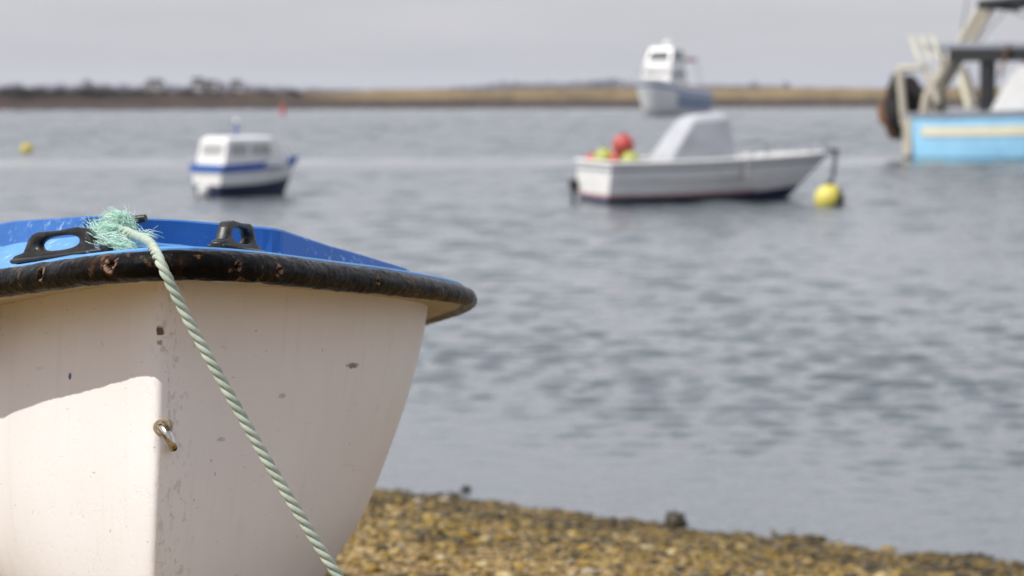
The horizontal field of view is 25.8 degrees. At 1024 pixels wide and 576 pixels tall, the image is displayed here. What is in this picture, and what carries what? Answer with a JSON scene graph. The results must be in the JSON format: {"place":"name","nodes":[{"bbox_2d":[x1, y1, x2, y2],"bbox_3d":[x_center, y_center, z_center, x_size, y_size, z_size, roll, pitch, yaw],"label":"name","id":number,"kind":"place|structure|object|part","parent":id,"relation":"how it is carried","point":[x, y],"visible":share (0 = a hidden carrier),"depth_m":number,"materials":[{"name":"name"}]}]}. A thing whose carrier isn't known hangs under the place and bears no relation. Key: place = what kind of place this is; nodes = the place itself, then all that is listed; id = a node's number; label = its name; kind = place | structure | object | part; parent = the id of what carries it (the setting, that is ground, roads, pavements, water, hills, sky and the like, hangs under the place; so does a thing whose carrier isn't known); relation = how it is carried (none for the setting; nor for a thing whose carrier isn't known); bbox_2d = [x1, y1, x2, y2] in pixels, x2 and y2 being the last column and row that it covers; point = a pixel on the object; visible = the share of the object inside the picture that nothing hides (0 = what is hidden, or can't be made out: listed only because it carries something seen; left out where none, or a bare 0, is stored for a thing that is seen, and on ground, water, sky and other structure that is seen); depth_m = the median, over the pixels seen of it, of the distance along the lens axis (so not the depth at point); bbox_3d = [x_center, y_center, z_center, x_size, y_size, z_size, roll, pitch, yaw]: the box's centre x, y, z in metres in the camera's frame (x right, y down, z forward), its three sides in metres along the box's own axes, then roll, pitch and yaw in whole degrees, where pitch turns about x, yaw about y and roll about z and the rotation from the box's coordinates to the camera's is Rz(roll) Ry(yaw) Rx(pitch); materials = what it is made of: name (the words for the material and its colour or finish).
{"place":"outdoors","nodes":[
{"label":"outdoors","id":0,"kind":"place"},
{"bbox_2d":[0,87,1002,109],"bbox_3d":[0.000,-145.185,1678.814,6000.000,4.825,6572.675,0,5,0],"label":"shore","id":1,"kind":"structure","parent":0,"point":[623,97],"depth_m":385.25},
{"bbox_2d":[0,89,15,94],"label":"shrub","id":2,"kind":"object","parent":1,"relation":"on","point":[4,92],"visible":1,"depth_m":345.53,"materials":[{"name":"grey plant"}]},
{"bbox_2d":[2,82,32,94],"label":"shrub","id":3,"kind":"object","parent":1,"relation":"on","point":[18,89],"visible":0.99,"depth_m":346.68,"materials":[{"name":"grey plant"}]},
{"bbox_2d":[16,85,45,95],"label":"shrub","id":4,"kind":"object","parent":1,"relation":"on","point":[32,91],"visible":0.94,"depth_m":347.54,"materials":[{"name":"grey plant"}]},
{"bbox_2d":[34,88,55,94],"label":"shrub","id":5,"kind":"object","parent":1,"relation":"on","point":[47,92],"visible":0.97,"depth_m":349.28,"materials":[{"name":"grey plant"}]},
{"bbox_2d":[49,87,80,94],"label":"shrub","id":6,"kind":"object","parent":1,"relation":"on","point":[59,91],"visible":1,"depth_m":350.82,"materials":[{"name":"grey plant"}]},
{"bbox_2d":[65,87,91,93],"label":"shrub","id":7,"kind":"object","parent":1,"relation":"on","point":[82,92],"visible":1,"depth_m":352.48,"materials":[{"name":"grey plant"}]},
{"bbox_2d":[84,78,94,89],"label":"bare tree","id":8,"kind":"object","parent":1,"relation":"on","point":[90,84],"visible":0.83,"depth_m":2328.61,"materials":[{"name":"grey plant"}]},
{"bbox_2d":[74,83,112,95],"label":"shrub","id":9,"kind":"object","parent":1,"relation":"on","point":[99,92],"visible":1,"depth_m":353.74,"materials":[{"name":"grey plant"}]},
{"bbox_2d":[95,86,122,93],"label":"shrub","id":10,"kind":"object","parent":1,"relation":"on","point":[111,91],"visible":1,"depth_m":354.90,"materials":[{"name":"grey plant"}]},
{"bbox_2d":[121,88,141,94],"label":"shrub","id":11,"kind":"object","parent":1,"relation":"on","point":[126,91],"visible":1,"depth_m":356.75,"materials":[{"name":"grey plant"}]},
{"bbox_2d":[134,86,156,94],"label":"shrub","id":12,"kind":"object","parent":1,"relation":"on","point":[147,91],"visible":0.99,"depth_m":357.63,"materials":[{"name":"grey plant"}]},
{"bbox_2d":[146,76,164,92],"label":"house","id":13,"kind":"structure","parent":1,"relation":"on","point":[156,84],"depth_m":693.66,"materials":[{"name":"grey glass"}]},
{"bbox_2d":[157,88,170,93],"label":"shrub","id":14,"kind":"object","parent":1,"relation":"on","point":[161,91],"visible":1,"depth_m":360.19,"materials":[{"name":"grey plant"}]},
{"bbox_2d":[175,87,199,93],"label":"shrub","id":15,"kind":"object","parent":1,"relation":"on","point":[185,91],"visible":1,"depth_m":362.60,"materials":[{"name":"grey plant"}]},
{"bbox_2d":[191,74,204,91],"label":"house","id":16,"kind":"structure","parent":1,"relation":"on","point":[198,84],"depth_m":693.63,"materials":[{"name":"grey glass"}]},
{"bbox_2d":[204,76,216,90],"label":"house","id":17,"kind":"structure","parent":1,"relation":"on","point":[211,84],"depth_m":693.67,"materials":[{"name":"grey glass"}]},
{"bbox_2d":[200,88,221,93],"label":"shrub","id":18,"kind":"object","parent":1,"relation":"on","point":[212,92],"visible":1,"depth_m":365.09,"materials":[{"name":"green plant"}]},
{"bbox_2d":[217,81,223,89],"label":"bare tree","id":19,"kind":"object","parent":1,"relation":"on","point":[220,84],"visible":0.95,"depth_m":2329.06,"materials":[{"name":"grey plant"}]},
{"bbox_2d":[230,76,243,91],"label":"house","id":20,"kind":"structure","parent":1,"relation":"on","point":[235,85],"depth_m":693.69,"materials":[{"name":"grey glass"}]},
{"bbox_2d":[242,83,249,90],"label":"bare tree","id":21,"kind":"object","parent":1,"relation":"on","point":[244,86],"visible":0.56,"depth_m":2328.88,"materials":[{"name":"grey plant"}]},
{"bbox_2d":[254,90,275,94],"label":"shrub","id":22,"kind":"object","parent":1,"relation":"on","point":[265,91],"visible":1,"depth_m":369.97,"materials":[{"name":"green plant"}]},
{"bbox_2d":[282,89,302,94],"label":"shrub","id":23,"kind":"object","parent":1,"relation":"on","point":[293,91],"visible":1,"depth_m":373.40,"materials":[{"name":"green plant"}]},
{"bbox_2d":[0,78,841,91],"bbox_3d":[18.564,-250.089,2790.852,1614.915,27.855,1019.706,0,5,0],"label":"distant woods","id":24,"kind":"object","parent":1,"relation":"on","point":[602,84],"visible":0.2,"depth_m":2494.99,"materials":[{"name":"plant"}]},
{"bbox_2d":[782,82,790,87],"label":"bare tree","id":25,"kind":"object","parent":1,"relation":"on","point":[786,85],"visible":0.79,"depth_m":2588.68,"materials":[{"name":"grey plant"}]},
{"bbox_2d":[0,106,1023,564],"bbox_3d":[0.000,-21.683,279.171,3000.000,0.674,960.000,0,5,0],"label":"water","id":26,"kind":"structure","parent":0,"point":[848,372],"depth_m":27.91,"materials":[{"name":"grey liquid"}]},
{"bbox_2d":[20,142,32,151],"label":"mooring buoy","id":27,"kind":"object","parent":26,"relation":"on","point":[26,147],"visible":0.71,"depth_m":97.65,"materials":[{"name":"yellow plastic"}]},
{"bbox_2d":[189,118,298,197],"bbox_3d":[-6.669,-3.035,56.801,3.242,2.536,1.344,-5,7,-45],"label":"cabin boat","id":28,"kind":"object","parent":26,"relation":"on","point":[236,166],"visible":0.81,"depth_m":56.09,"materials":[{"name":"metal"}]},
{"bbox_3d":[-7.483,-3.455,55.948,0.076,0.274,0.800,-5,7,-45],"label":"window","id":29,"kind":"part","parent":28,"relation":"part of","materials":[{"name":"grey glass"}]},
{"bbox_3d":[-6.806,-3.446,55.839,0.045,0.292,0.530,5,7,45],"label":"window","id":30,"kind":"part","parent":28,"relation":"part of","materials":[{"name":"grey glass"}]},
{"bbox_3d":[-6.307,-3.489,56.336,0.640,0.292,0.045,-5,7,-45],"label":"window","id":31,"kind":"part","parent":28,"relation":"part of","materials":[{"name":"grey glass"}]},
{"bbox_2d":[280,102,285,113],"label":"channel marker","id":32,"kind":"object","parent":26,"relation":"on","point":[282,111],"visible":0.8,"depth_m":260.95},
{"bbox_2d":[460,485,470,490],"bbox_3d":[-0.303,1.316,14.721,0.073,0.042,0.066,-1,5,-13],"label":"rock","id":33,"kind":"object","parent":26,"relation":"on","point":[466,488],"visible":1,"depth_m":14.70,"materials":[{"name":"grey stone"}]},
{"bbox_2d":[635,35,712,114],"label":"cabin cruiser","id":34,"kind":"object","parent":26,"relation":"on","point":[662,87],"visible":0.96,"depth_m":256.05,"materials":[{"name":"white paint"}]},
{"bbox_2d":[645,71,667,73],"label":"window","id":35,"kind":"structure","parent":34,"relation":"in","point":[646,72],"depth_m":255.80,"materials":[{"name":"white glass"}]},
{"bbox_2d":[648,51,669,59],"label":"window","id":36,"kind":"structure","parent":34,"relation":"in","point":[654,55],"depth_m":256.11,"materials":[{"name":"black glass"}]},
{"bbox_2d":[673,51,683,59],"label":"window","id":37,"kind":"structure","parent":34,"relation":"in","point":[677,55],"depth_m":256.71,"materials":[{"name":"grey glass"}]},
{"bbox_2d":[673,72,684,75],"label":"window","id":38,"kind":"structure","parent":34,"relation":"in","point":[674,73],"depth_m":256.68,"materials":[{"name":"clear glass"}]},
{"bbox_2d":[569,113,838,204],"bbox_3d":[4.847,-2.976,53.937,6.578,2.464,2.700,-2,5,-17],"label":"motor boat","id":39,"kind":"object","parent":26,"relation":"on","point":[693,158],"visible":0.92,"depth_m":53.10,"materials":[{"name":"grey paint"}]},
{"bbox_2d":[585,152,594,159],"bbox_3d":[1.941,-3.020,53.860,0.436,0.502,0.431,0,5,0],"label":"float","id":40,"kind":"object","parent":39,"relation":"in","point":[590,156],"visible":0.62,"depth_m":53.72,"materials":[{"name":"plastic"}]},
{"bbox_2d":[593,146,612,160],"bbox_3d":[2.210,-3.071,53.487,0.534,0.616,0.529,0,5,0],"label":"float","id":41,"kind":"object","parent":39,"relation":"in","point":[603,153],"visible":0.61,"depth_m":53.28,"materials":[{"name":"yellow plastic"}]},
{"bbox_2d":[609,151,620,161],"bbox_3d":[2.526,-3.037,53.346,0.475,0.547,0.470,0,5,0],"label":"float","id":42,"kind":"object","parent":39,"relation":"in","point":[614,157],"visible":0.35,"depth_m":53.14,"materials":[{"name":"plastic"}]},
{"bbox_2d":[613,132,633,156],"bbox_3d":[2.634,-3.386,52.960,0.515,0.593,0.509,0,5,0],"label":"float","id":43,"kind":"object","parent":39,"relation":"in","point":[623,143],"visible":0.95,"depth_m":52.77,"materials":[{"name":"red plastic"}]},
{"bbox_2d":[621,150,639,160],"bbox_3d":[2.781,-2.976,52.652,0.455,0.524,0.451,0,5,0],"label":"float","id":44,"kind":"object","parent":39,"relation":"in","point":[629,155],"visible":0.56,"depth_m":52.49,"materials":[{"name":"yellow plastic"}]},
{"bbox_2d":[830,151,837,181],"bbox_3d":[7.602,-2.860,53.077,0.100,0.732,3.714,1,5,10],"label":"mooring chain","id":45,"kind":"object","parent":39,"relation":"hanging from","point":[833,172],"visible":0.81,"depth_m":53.85,"materials":[{"name":"grey metal"}]},
{"bbox_2d":[814,181,843,205],"bbox_3d":[7.270,-2.070,51.314,0.685,0.765,0.680,0,5,0],"label":"mooring buoy","id":46,"kind":"object","parent":26,"relation":"on","point":[829,193],"visible":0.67,"depth_m":51.06,"materials":[{"name":"yellow plastic"}]},
{"bbox_2d":[877,0,1023,159],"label":"fishing trawler","id":47,"kind":"object","parent":26,"relation":"on","point":[917,119],"visible":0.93,"depth_m":88.36,"materials":[{"name":"blue paint"}]},
{"bbox_2d":[0,0,1023,91],"label":"sky","id":48,"kind":"structure","parent":0,"point":[369,45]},
{"bbox_2d":[327,488,1023,575],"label":"beach","id":49,"kind":"structure","parent":0,"point":[391,570],"depth_m":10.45,"materials":[{"name":"brown gravel"}]},
{"bbox_2d":[0,214,476,575],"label":"dinghy","id":50,"kind":"object","parent":49,"relation":"on","point":[126,448],"visible":0.98,"depth_m":4.26,"materials":[{"name":"white paint"}]},
{"bbox_2d":[75,206,343,575],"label":"mooring rope","id":51,"kind":"object","parent":50,"relation":"attached to","point":[110,228],"visible":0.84,"depth_m":3.75,"materials":[{"name":"green fabric"}]},
{"bbox_2d":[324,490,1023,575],"bbox_3d":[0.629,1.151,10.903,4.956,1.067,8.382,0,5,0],"label":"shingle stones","id":52,"kind":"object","parent":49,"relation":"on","point":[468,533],"visible":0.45,"depth_m":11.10,"materials":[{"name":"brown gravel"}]},
{"bbox_2d":[664,510,687,527],"bbox_3d":[0.987,1.406,13.482,0.149,0.137,0.161,-3,6,-31],"label":"rock","id":53,"kind":"object","parent":49,"relation":"on","point":[675,518],"visible":0.83,"depth_m":13.43,"materials":[{"name":"grey stone"}]},
{"bbox_2d":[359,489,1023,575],"bbox_3d":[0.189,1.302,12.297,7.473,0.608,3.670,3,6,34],"label":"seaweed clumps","id":54,"kind":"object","parent":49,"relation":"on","point":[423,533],"visible":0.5,"depth_m":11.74,"materials":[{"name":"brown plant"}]}
]}

